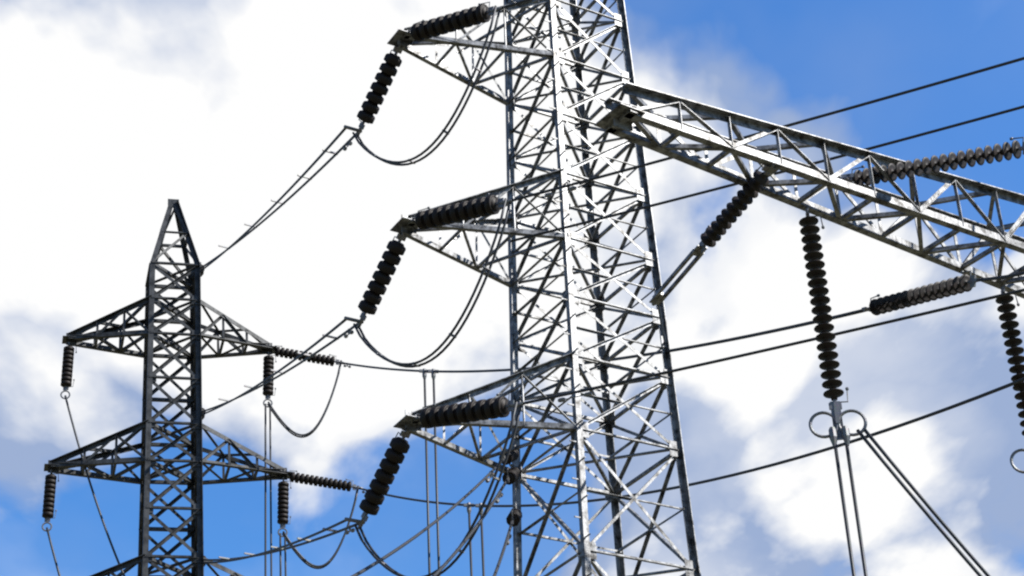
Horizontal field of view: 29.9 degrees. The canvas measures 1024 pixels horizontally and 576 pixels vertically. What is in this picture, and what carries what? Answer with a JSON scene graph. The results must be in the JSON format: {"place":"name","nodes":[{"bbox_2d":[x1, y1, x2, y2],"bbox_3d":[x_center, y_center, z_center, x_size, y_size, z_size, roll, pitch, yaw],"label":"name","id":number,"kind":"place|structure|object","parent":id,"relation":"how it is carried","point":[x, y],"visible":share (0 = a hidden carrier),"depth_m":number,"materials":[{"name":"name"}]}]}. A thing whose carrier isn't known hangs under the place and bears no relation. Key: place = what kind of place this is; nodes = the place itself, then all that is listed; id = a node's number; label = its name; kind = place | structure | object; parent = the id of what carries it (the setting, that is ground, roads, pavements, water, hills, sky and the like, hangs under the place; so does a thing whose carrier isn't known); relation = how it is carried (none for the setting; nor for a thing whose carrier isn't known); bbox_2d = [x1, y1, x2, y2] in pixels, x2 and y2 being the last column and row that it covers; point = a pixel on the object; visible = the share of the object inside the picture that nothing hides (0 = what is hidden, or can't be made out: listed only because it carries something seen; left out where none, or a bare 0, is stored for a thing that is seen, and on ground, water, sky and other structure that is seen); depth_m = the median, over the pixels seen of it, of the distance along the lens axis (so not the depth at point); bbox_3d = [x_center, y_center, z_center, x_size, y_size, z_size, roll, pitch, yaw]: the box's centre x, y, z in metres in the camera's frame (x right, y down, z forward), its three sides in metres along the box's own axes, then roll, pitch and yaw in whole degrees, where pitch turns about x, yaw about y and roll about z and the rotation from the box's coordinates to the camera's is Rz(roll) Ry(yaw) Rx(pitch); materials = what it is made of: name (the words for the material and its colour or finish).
{"place":"outdoors","nodes":[
{"label":"outdoors","id":0,"kind":"place"},
{"bbox_2d":[0,0,1023,575],"label":"sky","id":1,"kind":"structure","parent":0,"point":[112,111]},
{"label":"ground","id":2,"kind":"structure","parent":0,"visible":0},
{"bbox_2d":[44,199,291,575],"bbox_3d":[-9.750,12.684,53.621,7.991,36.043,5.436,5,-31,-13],"label":"distant pylon","id":3,"kind":"object","parent":2,"relation":"on","point":[149,334],"visible":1,"depth_m":58.58,"materials":[{"name":"metal"}]},
{"bbox_2d":[42,0,1023,575],"bbox_3d":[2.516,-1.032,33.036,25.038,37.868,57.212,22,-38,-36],"label":"tower","id":4,"kind":"structure","parent":2,"relation":"on","point":[460,216],"depth_m":37.67,"materials":[{"name":"metal"}]},
{"bbox_2d":[594,82,1023,435],"bbox_3d":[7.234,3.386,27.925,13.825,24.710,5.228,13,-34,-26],"label":"crossarm","id":5,"kind":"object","parent":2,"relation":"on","point":[620,119],"depth_m":28.78,"materials":[{"name":"metal"}]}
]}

